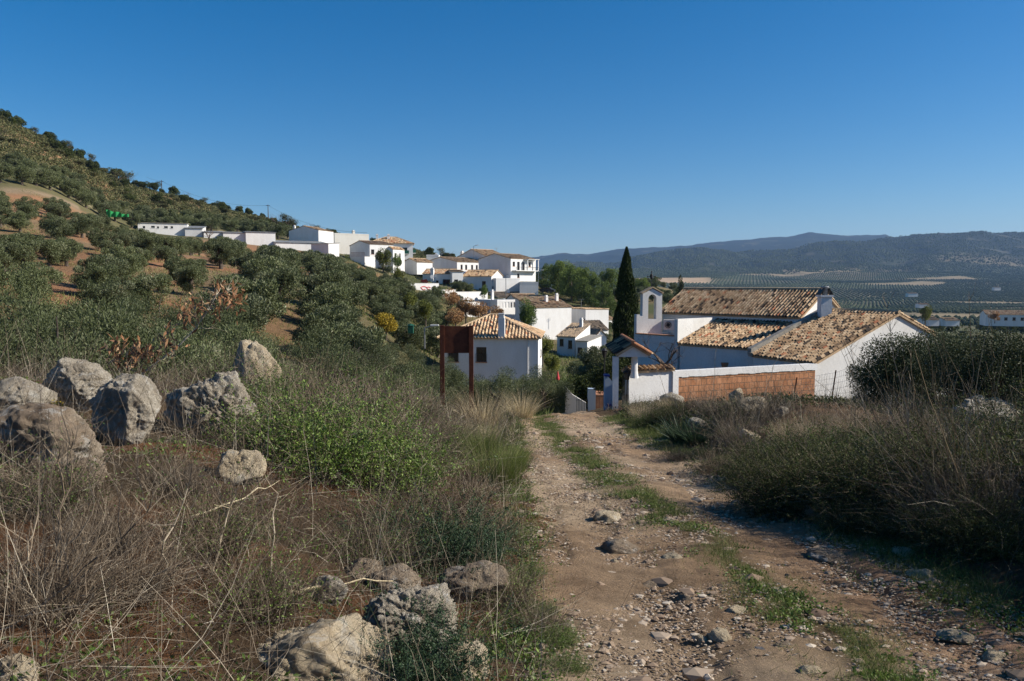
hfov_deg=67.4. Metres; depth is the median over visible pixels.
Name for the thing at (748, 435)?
boulder
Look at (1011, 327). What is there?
hill tree
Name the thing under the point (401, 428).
dry shrub
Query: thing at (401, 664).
feathery plant
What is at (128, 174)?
bare tree
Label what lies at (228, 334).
olive tree
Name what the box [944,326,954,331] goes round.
hill tree
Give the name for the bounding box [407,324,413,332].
trash bin
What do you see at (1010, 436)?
dark green shrub
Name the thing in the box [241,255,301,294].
olive tree
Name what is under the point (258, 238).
long shed
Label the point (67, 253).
olive tree
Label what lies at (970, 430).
reed stalk
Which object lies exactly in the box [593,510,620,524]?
track stone
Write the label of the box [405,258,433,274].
annex
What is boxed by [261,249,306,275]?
olive tree
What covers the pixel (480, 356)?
window
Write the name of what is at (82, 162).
hill shrub
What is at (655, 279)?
olive tree
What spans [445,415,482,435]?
straw clump
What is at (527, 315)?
green tree
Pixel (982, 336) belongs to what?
olive tree
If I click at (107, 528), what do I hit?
dry shrub
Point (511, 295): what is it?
white gable house
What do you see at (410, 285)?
olive tree
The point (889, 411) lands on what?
tall dry shrub
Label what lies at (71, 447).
dry stalk
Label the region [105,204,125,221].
olive tree
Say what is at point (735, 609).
track stone
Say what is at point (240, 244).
olive tree
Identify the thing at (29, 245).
olive tree
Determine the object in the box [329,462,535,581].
feathery plant
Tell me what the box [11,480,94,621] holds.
dry stalk
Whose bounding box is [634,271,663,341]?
bell gable
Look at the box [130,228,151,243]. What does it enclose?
olive tree
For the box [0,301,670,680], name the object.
dry weeds
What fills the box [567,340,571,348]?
window
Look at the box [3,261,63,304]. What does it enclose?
olive tree
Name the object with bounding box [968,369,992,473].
reed stalk
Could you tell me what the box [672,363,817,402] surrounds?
brick wall
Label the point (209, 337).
olive tree
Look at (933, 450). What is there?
reed stalk
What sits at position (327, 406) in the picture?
dry shrub
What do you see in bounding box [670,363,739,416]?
tall dry shrub
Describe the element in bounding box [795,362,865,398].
wire mesh
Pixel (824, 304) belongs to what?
chimney stack
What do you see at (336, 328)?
olive tree
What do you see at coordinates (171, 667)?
green weeds
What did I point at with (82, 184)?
olive tree
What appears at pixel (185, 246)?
olive tree
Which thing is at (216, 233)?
long shed
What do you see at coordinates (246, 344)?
boulder
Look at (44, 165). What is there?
olive tree
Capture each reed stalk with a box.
[788,352,935,519]
[833,315,913,525]
[834,314,895,464]
[850,349,950,516]
[869,419,925,512]
[874,335,941,525]
[902,391,943,476]
[905,368,929,435]
[909,351,918,437]
[913,320,924,449]
[913,406,960,498]
[914,348,969,502]
[922,319,950,467]
[924,310,958,446]
[925,387,931,443]
[926,365,952,498]
[926,407,937,491]
[928,324,973,442]
[935,332,1002,456]
[940,324,950,473]
[942,330,960,514]
[945,389,1010,504]
[946,399,967,497]
[947,424,954,503]
[955,349,993,493]
[964,309,994,507]
[967,328,1005,447]
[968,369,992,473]
[982,326,1008,471]
[983,423,998,507]
[985,421,993,519]
[986,364,1010,455]
[987,309,1006,452]
[991,361,1005,506]
[1012,355,1021,511]
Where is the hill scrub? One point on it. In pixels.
(11, 127)
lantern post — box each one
[601,348,607,407]
[623,369,630,403]
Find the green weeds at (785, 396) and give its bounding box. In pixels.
[603,392,1023,594]
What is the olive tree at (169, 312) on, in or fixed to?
on the ground at (16, 190)
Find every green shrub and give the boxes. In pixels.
[173,362,447,497]
[185,358,362,489]
[198,338,344,418]
[275,356,469,447]
[302,388,524,506]
[417,423,474,483]
[510,554,553,578]
[521,591,563,617]
[529,612,592,650]
[535,634,604,680]
[625,395,684,426]
[679,427,877,525]
[691,419,822,491]
[712,407,906,522]
[743,406,1023,514]
[746,410,952,536]
[779,410,863,448]
[787,470,921,540]
[801,410,945,458]
[802,376,1023,529]
[816,480,950,546]
[840,399,1023,523]
[857,370,1023,530]
[860,476,1022,568]
[861,363,1023,452]
[900,467,1023,569]
[912,400,1023,529]
[941,380,1023,486]
[954,375,1023,444]
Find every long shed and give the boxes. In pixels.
[137,222,188,235]
[184,226,206,236]
[203,231,222,238]
[222,232,245,242]
[242,231,275,245]
[273,240,327,250]
[311,243,338,256]
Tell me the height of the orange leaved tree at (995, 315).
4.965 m
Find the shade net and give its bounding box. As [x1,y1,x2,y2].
[106,210,128,216]
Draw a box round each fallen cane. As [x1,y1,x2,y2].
[191,481,277,516]
[276,578,393,593]
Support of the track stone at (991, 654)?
on the dirt path
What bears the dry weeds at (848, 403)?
on the ground at (16, 190)
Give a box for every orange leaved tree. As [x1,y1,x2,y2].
[441,289,459,306]
[444,307,464,325]
[456,297,474,323]
[467,301,489,317]
[487,305,503,313]
[988,311,1000,322]
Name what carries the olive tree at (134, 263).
on the ground at (16, 190)
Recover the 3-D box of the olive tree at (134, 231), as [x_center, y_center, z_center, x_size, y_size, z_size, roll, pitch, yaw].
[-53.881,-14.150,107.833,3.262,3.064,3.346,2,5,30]
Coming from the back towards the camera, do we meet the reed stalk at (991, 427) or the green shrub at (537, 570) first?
the reed stalk at (991, 427)
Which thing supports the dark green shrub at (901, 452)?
on the ground at (16, 190)
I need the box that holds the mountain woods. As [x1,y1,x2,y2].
[536,230,1023,274]
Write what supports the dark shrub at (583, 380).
on the ground at (16, 190)
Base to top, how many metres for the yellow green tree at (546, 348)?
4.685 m
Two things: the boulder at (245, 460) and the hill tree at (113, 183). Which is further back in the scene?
the hill tree at (113, 183)
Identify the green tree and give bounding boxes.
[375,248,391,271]
[392,254,401,266]
[392,266,404,277]
[403,291,417,307]
[417,298,432,326]
[481,285,487,296]
[518,297,537,325]
[542,334,553,366]
[544,353,559,379]
[919,305,932,325]
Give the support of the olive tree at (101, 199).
on the ground at (16, 190)
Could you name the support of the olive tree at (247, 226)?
on the ground at (16, 190)
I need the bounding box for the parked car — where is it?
[540,287,555,292]
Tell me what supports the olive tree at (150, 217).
on the ground at (16, 190)
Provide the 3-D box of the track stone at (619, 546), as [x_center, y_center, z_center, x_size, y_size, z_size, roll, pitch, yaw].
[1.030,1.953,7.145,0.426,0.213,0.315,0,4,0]
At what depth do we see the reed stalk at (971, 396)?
7.17 m
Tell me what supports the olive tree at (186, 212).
on the ground at (16, 190)
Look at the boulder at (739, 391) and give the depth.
17.26 m
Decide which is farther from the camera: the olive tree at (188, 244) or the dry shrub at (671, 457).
the olive tree at (188, 244)
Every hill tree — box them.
[0,108,11,117]
[6,116,17,123]
[13,115,26,125]
[42,131,56,139]
[48,138,63,147]
[56,147,74,156]
[60,140,67,148]
[73,148,85,157]
[84,159,99,169]
[106,167,122,176]
[108,181,116,187]
[120,178,129,186]
[124,194,136,199]
[136,181,149,187]
[148,181,160,190]
[150,193,163,201]
[168,185,179,194]
[178,194,188,200]
[234,206,243,211]
[245,208,253,213]
[424,247,433,254]
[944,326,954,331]
[981,326,992,333]
[1006,326,1016,332]
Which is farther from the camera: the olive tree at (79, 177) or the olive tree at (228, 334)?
the olive tree at (79, 177)
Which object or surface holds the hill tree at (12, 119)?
on the ground at (16, 190)
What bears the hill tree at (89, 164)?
on the ground at (16, 190)
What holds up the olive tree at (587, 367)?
on the ground at (16, 190)
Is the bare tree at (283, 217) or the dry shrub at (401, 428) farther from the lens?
the bare tree at (283, 217)
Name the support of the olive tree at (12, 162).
on the ground at (16, 190)
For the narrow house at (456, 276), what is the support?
on the ground at (16, 190)
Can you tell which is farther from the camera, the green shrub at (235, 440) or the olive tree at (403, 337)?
the olive tree at (403, 337)
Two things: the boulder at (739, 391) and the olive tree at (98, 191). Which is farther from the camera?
the olive tree at (98, 191)
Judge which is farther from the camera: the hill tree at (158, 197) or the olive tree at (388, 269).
the hill tree at (158, 197)
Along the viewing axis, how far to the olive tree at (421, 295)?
139.08 m
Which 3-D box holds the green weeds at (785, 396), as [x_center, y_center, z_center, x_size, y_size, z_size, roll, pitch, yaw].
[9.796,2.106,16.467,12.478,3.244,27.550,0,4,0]
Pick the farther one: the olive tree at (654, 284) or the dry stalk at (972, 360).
the olive tree at (654, 284)
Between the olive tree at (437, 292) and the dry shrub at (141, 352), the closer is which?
the dry shrub at (141, 352)
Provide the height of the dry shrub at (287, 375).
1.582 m
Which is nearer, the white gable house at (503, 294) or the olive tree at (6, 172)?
the olive tree at (6, 172)
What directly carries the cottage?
on the ground at (16, 190)
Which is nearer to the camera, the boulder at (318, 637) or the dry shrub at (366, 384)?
the boulder at (318, 637)
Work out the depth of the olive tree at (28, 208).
110.47 m
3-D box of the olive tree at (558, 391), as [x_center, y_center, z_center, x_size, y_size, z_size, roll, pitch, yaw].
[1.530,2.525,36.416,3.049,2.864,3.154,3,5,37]
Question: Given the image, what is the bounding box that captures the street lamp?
[424,324,438,348]
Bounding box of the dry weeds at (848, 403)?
[605,375,1023,582]
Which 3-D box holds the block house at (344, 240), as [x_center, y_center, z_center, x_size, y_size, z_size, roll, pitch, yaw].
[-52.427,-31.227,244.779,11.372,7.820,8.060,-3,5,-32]
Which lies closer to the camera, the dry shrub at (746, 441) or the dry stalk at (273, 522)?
the dry stalk at (273, 522)
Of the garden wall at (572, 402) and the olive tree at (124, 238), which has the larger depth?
the olive tree at (124, 238)
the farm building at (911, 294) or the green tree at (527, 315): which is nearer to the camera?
the green tree at (527, 315)
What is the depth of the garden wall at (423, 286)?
191.98 m
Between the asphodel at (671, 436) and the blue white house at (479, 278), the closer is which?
the asphodel at (671, 436)
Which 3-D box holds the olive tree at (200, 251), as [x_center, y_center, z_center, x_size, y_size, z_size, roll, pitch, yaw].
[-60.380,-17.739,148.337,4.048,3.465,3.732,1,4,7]
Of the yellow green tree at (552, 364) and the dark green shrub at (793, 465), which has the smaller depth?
the dark green shrub at (793, 465)
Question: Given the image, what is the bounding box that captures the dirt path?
[519,411,1023,680]
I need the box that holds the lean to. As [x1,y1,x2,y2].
[674,317,793,369]
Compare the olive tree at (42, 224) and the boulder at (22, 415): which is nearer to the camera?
the boulder at (22, 415)
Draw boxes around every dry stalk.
[0,424,72,612]
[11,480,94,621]
[18,436,171,628]
[36,390,95,594]
[44,375,96,609]
[157,462,195,593]
[188,448,245,569]
[254,458,284,586]
[756,345,784,428]
[783,363,796,419]
[836,335,876,446]
[842,336,865,431]
[877,288,912,447]
[899,367,917,451]
[964,276,981,434]
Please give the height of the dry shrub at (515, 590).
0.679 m
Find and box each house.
[289,225,333,243]
[333,230,368,254]
[349,240,393,266]
[350,256,377,268]
[373,234,415,259]
[385,246,404,272]
[422,268,456,285]
[430,257,478,273]
[436,311,544,391]
[447,269,463,285]
[457,249,498,259]
[463,269,503,291]
[478,253,539,281]
[478,289,514,319]
[479,300,511,315]
[488,289,538,298]
[493,278,519,290]
[506,293,534,298]
[514,293,572,339]
[519,282,537,294]
[555,318,591,356]
[571,307,608,327]
[574,335,602,357]
[583,319,608,339]
[590,328,607,346]
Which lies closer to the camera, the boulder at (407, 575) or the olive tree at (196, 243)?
the boulder at (407, 575)
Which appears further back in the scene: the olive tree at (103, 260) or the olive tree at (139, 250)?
the olive tree at (139, 250)
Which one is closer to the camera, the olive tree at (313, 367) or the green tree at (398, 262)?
the olive tree at (313, 367)
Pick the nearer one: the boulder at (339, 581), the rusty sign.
the boulder at (339, 581)
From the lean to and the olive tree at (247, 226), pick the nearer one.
the lean to
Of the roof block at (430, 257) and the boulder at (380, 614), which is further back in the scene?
the roof block at (430, 257)
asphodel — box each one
[649,410,720,443]
[670,418,719,446]
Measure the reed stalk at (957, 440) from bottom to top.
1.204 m
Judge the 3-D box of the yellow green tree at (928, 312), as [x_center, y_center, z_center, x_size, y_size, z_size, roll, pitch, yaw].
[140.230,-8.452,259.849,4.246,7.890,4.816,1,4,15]
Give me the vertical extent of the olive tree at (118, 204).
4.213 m
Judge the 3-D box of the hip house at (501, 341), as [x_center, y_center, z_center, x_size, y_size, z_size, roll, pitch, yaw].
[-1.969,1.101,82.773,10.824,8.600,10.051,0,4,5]
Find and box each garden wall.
[411,283,438,290]
[456,292,487,299]
[464,301,479,316]
[565,391,585,412]
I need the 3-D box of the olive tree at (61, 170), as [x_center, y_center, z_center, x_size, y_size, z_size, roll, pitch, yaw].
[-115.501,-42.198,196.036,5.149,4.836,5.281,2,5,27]
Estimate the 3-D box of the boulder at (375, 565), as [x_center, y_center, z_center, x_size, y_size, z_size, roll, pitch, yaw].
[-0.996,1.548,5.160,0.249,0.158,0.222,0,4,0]
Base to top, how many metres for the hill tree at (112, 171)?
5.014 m
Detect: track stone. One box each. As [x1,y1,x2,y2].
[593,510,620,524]
[600,538,640,553]
[643,580,657,587]
[662,552,682,558]
[676,593,691,600]
[692,634,707,644]
[708,627,731,642]
[726,604,747,613]
[773,641,790,646]
[798,664,821,673]
[805,548,846,563]
[890,546,915,556]
[906,568,935,578]
[936,628,974,644]
[982,649,1004,662]
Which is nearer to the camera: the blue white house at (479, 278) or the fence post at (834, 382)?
the fence post at (834, 382)
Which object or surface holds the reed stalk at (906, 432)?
on the ground at (16, 190)
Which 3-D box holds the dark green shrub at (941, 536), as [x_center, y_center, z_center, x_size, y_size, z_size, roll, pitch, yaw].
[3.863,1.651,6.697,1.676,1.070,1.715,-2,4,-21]
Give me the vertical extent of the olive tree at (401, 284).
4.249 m
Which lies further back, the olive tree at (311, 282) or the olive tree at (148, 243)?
the olive tree at (148, 243)
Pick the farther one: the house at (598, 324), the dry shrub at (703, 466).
the house at (598, 324)
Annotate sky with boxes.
[0,0,1023,256]
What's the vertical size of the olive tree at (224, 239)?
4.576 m
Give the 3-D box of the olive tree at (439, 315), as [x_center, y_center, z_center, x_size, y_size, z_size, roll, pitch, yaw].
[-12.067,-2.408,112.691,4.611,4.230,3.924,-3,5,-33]
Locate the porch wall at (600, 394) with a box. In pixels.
[596,391,602,407]
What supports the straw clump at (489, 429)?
on the ground at (16, 190)
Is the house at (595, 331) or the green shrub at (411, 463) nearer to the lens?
the green shrub at (411, 463)
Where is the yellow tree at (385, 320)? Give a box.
[374,312,397,340]
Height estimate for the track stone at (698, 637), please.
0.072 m
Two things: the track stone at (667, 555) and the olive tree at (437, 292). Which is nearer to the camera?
the track stone at (667, 555)
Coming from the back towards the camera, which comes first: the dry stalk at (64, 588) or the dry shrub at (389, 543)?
the dry shrub at (389, 543)
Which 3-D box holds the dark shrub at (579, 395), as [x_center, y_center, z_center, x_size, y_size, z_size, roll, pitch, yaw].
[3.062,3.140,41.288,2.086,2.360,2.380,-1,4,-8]
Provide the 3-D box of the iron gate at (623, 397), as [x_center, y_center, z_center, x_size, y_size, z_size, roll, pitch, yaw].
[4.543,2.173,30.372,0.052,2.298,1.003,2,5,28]
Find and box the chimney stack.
[816,286,833,317]
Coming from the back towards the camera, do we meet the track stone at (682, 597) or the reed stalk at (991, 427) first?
the reed stalk at (991, 427)
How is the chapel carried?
on the ground at (16, 190)
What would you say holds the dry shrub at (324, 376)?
on the ground at (16, 190)
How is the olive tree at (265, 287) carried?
on the ground at (16, 190)
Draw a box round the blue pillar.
[603,374,611,409]
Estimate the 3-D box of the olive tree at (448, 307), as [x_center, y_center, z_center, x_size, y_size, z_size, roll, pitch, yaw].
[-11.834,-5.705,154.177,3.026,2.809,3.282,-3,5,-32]
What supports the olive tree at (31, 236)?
on the ground at (16, 190)
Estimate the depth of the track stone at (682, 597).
5.55 m
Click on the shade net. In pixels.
(109, 213)
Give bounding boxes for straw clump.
[445,383,528,424]
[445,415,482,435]
[465,418,509,440]
[489,388,553,418]
[621,397,666,418]
[648,392,681,408]
[749,414,806,440]
[784,409,854,440]
[816,402,891,436]
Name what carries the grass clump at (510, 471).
on the ground at (16, 190)
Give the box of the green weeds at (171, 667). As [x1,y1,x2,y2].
[0,375,562,680]
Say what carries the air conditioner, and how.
on the terrace block at (654, 340)
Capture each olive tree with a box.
[0,158,18,167]
[0,161,14,182]
[0,191,9,200]
[0,194,12,209]
[0,204,14,227]
[0,233,28,243]
[0,238,28,272]
[0,246,8,266]
[0,262,14,285]
[0,262,89,343]
[0,281,108,375]
[0,309,164,377]
[2,151,25,160]
[2,296,229,388]
[3,234,40,269]
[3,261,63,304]
[4,210,33,232]
[9,165,36,185]
[12,196,42,214]
[13,203,39,219]
[14,296,167,368]
[15,158,36,167]
[18,232,45,250]
[24,167,48,185]
[30,161,48,168]
[31,238,67,267]
[38,169,63,190]
[38,212,68,236]
[40,196,63,210]
[44,217,74,238]
[45,202,71,217]
[49,165,71,175]
[53,174,68,190]
[55,237,83,266]
[59,178,81,198]
[61,212,92,234]
[62,237,80,255]
[66,215,94,237]
[68,172,87,186]
[69,262,119,289]
[73,189,99,208]
[74,181,88,192]
[75,276,138,313]
[76,253,130,284]
[76,292,214,366]
[83,214,105,232]
[86,227,113,251]
[87,186,104,195]
[93,201,112,215]
[93,321,277,391]
[94,193,106,202]
[96,212,110,229]
[99,238,123,251]
[100,244,137,259]
[102,224,114,231]
[103,200,120,209]
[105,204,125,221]
[105,251,144,279]
[108,229,134,246]
[109,245,144,265]
[113,224,130,232]
[114,200,129,211]
[117,228,139,245]
[122,212,140,227]
[122,272,173,311]
[127,210,142,218]
[129,233,163,260]
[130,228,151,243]
[132,205,150,213]
[134,247,155,270]
[138,212,157,222]
[142,209,158,217]
[152,245,176,261]
[153,208,168,216]
[155,216,173,222]
[155,236,185,255]
[158,208,178,222]
[161,324,300,386]
[163,255,200,281]
[165,297,282,369]
[172,237,187,254]
[173,217,190,225]
[173,265,208,294]
[178,214,193,223]
[179,209,192,217]
[180,240,192,256]
[181,258,207,271]
[183,237,200,255]
[185,237,202,254]
[190,217,202,225]
[191,287,273,338]
[193,213,205,223]
[194,241,205,254]
[199,216,220,230]
[202,212,213,220]
[202,240,238,268]
[208,273,286,323]
[209,235,243,266]
[213,214,227,225]
[214,216,222,228]
[220,219,239,231]
[228,251,287,279]
[231,217,243,231]
[231,241,244,265]
[234,239,246,255]
[237,220,253,230]
[239,240,251,254]
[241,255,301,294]
[251,221,266,231]
[253,267,306,314]
[255,245,269,255]
[260,244,295,264]
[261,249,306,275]
[264,222,274,231]
[268,224,286,238]
[271,323,355,383]
[278,333,385,385]
[282,225,292,237]
[284,250,302,267]
[289,307,357,351]
[293,362,331,394]
[294,268,349,302]
[295,282,352,319]
[299,249,312,262]
[301,250,324,264]
[304,253,336,265]
[306,255,340,274]
[309,260,350,276]
[311,281,368,317]
[311,320,395,369]
[314,303,366,328]
[319,328,405,373]
[329,361,429,398]
[342,276,354,292]
[343,264,357,272]
[348,269,375,284]
[348,280,369,305]
[365,277,389,300]
[366,283,394,302]
[367,293,398,310]
[370,298,405,317]
[375,273,394,282]
[376,358,452,408]
[379,277,399,290]
[384,266,392,272]
[384,307,412,332]
[384,342,427,372]
[387,286,412,296]
[388,322,429,352]
[392,281,407,291]
[394,277,407,282]
[398,363,466,405]
[402,281,415,288]
[405,303,434,323]
[415,291,435,303]
[417,311,445,325]
[417,316,442,329]
[423,287,445,302]
[423,326,439,356]
[425,356,468,398]
[426,298,442,314]
[435,310,454,325]
[445,374,496,411]
[446,306,459,311]
[449,281,457,289]
[455,280,467,291]
[464,365,526,414]
[465,283,473,291]
[490,370,549,412]
[508,364,575,415]
[566,359,583,375]
[570,362,602,379]
[576,346,611,367]
[649,276,661,284]
[649,281,658,286]
[662,294,673,302]
[668,282,677,289]
[845,329,954,412]
[848,364,896,405]
[877,324,985,402]
[891,331,1017,417]
[935,328,1023,411]
[947,327,1018,406]
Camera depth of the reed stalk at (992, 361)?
7.66 m
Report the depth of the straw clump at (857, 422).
11.78 m
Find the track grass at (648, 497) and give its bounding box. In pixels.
[432,400,1023,680]
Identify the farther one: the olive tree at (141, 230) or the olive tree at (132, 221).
the olive tree at (132, 221)
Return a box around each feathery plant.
[313,567,569,680]
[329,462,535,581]
[428,481,553,572]
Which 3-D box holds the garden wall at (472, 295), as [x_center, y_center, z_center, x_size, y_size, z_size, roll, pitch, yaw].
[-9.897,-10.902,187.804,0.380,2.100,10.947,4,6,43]
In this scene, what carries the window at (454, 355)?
in the hip house at (501, 341)
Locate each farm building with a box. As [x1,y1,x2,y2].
[905,293,917,296]
[915,303,929,307]
[917,316,939,325]
[938,317,959,325]
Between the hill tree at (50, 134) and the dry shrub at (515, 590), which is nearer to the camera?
the dry shrub at (515, 590)
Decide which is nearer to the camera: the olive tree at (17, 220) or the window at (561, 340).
the olive tree at (17, 220)
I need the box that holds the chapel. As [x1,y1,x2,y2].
[662,287,839,331]
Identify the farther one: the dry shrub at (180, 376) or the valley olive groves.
the valley olive groves
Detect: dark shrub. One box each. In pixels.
[540,379,576,412]
[563,378,586,410]
[565,369,600,407]
[586,353,630,396]
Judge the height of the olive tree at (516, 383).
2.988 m
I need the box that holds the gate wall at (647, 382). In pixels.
[621,363,675,402]
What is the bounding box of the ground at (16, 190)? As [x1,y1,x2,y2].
[0,122,1023,680]
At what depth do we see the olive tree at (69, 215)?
110.81 m
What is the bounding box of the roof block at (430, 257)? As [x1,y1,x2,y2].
[426,253,439,259]
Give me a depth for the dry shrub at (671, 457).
13.93 m
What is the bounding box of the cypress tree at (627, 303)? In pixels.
[610,246,639,392]
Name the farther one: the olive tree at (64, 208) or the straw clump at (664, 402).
the olive tree at (64, 208)
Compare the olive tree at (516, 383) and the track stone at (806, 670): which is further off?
the olive tree at (516, 383)
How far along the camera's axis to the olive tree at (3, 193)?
123.35 m
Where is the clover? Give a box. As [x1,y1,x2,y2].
[464,418,1023,680]
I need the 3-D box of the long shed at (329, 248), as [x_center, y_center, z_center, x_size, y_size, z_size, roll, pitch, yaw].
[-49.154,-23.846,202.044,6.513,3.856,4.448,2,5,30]
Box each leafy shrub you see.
[624,407,656,428]
[717,422,818,482]
[752,420,875,468]
[797,409,922,464]
[856,416,931,458]
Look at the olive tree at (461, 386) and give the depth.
41.84 m
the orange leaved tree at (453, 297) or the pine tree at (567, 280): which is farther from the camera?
the pine tree at (567, 280)
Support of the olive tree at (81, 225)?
on the ground at (16, 190)
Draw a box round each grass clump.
[443,418,511,462]
[457,434,549,487]
[487,438,545,471]
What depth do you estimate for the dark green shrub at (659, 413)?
20.99 m
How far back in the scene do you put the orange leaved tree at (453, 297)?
154.27 m
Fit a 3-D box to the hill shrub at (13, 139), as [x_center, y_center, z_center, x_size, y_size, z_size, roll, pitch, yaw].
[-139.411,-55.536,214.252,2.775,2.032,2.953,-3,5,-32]
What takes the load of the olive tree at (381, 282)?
on the ground at (16, 190)
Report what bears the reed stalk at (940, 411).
on the ground at (16, 190)
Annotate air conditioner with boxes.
[663,319,674,329]
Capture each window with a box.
[443,279,449,285]
[447,353,458,362]
[475,347,486,362]
[560,339,563,346]
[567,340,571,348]
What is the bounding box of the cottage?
[747,308,945,399]
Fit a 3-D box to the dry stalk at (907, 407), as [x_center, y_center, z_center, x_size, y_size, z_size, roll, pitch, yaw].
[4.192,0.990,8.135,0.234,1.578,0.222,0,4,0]
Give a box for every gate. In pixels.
[596,395,602,408]
[622,368,626,405]
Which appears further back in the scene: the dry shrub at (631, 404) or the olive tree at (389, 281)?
the olive tree at (389, 281)
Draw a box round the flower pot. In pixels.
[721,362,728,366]
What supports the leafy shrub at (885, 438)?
on the ground at (16, 190)
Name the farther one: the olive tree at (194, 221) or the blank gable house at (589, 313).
the olive tree at (194, 221)
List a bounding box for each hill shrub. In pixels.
[7,138,16,143]
[40,141,49,146]
[55,149,65,154]
[76,160,85,165]
[86,170,96,176]
[159,200,167,203]
[222,208,229,212]
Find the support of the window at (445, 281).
in the porch house at (441, 275)
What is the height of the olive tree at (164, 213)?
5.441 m
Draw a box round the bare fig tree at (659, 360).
[635,330,702,364]
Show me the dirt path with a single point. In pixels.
(620, 583)
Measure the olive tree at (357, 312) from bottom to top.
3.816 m
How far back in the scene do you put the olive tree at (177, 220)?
212.87 m
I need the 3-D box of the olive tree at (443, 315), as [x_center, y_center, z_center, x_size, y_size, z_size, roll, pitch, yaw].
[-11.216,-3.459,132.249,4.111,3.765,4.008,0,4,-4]
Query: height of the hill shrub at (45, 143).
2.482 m
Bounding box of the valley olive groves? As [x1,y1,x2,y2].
[537,257,1023,325]
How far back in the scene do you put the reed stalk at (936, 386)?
7.59 m
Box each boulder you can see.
[0,376,57,409]
[0,402,103,473]
[0,653,40,680]
[42,357,111,411]
[63,457,106,485]
[89,373,161,444]
[162,371,257,442]
[215,449,266,484]
[233,339,281,389]
[256,612,397,680]
[308,575,348,605]
[347,558,381,581]
[363,582,458,650]
[369,563,421,593]
[435,560,508,602]
[435,640,489,680]
[659,392,683,402]
[688,417,704,430]
[728,388,743,403]
[735,397,767,410]
[739,429,759,443]
[772,406,787,417]
[953,395,1017,421]
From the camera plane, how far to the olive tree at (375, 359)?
40.22 m
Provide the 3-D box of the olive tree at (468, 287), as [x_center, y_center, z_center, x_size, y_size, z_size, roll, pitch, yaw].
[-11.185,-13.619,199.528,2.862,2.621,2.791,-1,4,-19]
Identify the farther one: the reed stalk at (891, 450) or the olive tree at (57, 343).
the olive tree at (57, 343)
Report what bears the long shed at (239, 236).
on the ground at (16, 190)
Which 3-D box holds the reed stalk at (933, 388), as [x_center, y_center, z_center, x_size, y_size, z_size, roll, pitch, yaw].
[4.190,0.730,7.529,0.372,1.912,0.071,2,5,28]
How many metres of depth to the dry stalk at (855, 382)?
8.99 m
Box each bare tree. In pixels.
[65,140,73,147]
[86,153,95,160]
[110,170,126,179]
[122,171,137,180]
[198,226,217,240]
[280,214,293,224]
[288,218,298,225]
[436,248,444,256]
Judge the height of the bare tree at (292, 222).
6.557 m
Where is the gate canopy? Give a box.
[605,334,652,409]
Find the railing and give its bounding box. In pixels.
[576,399,587,411]
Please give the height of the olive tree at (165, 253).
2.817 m
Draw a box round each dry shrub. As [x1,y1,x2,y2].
[0,402,175,531]
[0,427,212,655]
[0,446,197,580]
[1,489,268,639]
[96,420,245,506]
[98,273,248,374]
[105,436,327,599]
[147,325,332,392]
[148,354,230,390]
[152,500,375,656]
[175,329,384,404]
[196,341,387,431]
[201,336,351,407]
[220,357,409,490]
[249,341,459,439]
[282,370,479,507]
[285,472,456,577]
[313,425,506,566]
[324,353,407,402]
[341,385,483,487]
[366,359,492,429]
[409,398,480,456]
[413,403,492,443]
[417,444,523,518]
[438,539,575,618]
[440,474,548,551]
[494,580,600,640]
[622,393,652,408]
[626,394,674,421]
[657,433,702,461]
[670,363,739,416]
[674,383,794,451]
[677,387,716,410]
[680,436,746,478]
[692,414,795,459]
[702,376,770,422]
[719,352,834,433]
[745,378,883,455]
[789,364,924,439]
[810,328,1023,453]
[824,371,1023,539]
[833,362,970,437]
[851,356,1023,569]
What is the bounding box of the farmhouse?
[979,310,1023,325]
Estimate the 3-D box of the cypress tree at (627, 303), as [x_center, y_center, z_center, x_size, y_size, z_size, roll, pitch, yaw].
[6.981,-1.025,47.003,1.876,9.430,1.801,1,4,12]
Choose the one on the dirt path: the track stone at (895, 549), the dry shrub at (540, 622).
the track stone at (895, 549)
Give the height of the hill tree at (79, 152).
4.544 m
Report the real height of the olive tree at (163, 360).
4.850 m
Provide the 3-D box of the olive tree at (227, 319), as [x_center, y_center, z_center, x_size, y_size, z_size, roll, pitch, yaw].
[-11.705,0.489,30.968,4.917,4.619,5.087,-2,5,-25]
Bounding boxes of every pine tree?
[536,263,553,286]
[542,259,572,295]
[557,265,582,301]
[570,267,597,303]
[582,274,609,306]
[592,287,616,312]
[599,268,618,295]
[635,277,650,288]
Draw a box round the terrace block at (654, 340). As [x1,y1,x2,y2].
[635,332,673,365]
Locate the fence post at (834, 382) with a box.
[832,370,836,394]
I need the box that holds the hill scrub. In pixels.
[0,118,442,257]
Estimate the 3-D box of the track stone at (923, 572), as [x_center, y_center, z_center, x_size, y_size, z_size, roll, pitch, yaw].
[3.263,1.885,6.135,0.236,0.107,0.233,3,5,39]
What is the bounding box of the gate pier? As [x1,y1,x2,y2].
[587,388,595,410]
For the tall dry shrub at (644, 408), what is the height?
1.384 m
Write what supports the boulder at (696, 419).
on the ground at (16, 190)
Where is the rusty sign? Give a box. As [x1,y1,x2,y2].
[440,325,473,412]
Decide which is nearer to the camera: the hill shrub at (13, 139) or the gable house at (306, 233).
the hill shrub at (13, 139)
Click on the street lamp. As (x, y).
(431, 325)
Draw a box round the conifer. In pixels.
[676,275,683,293]

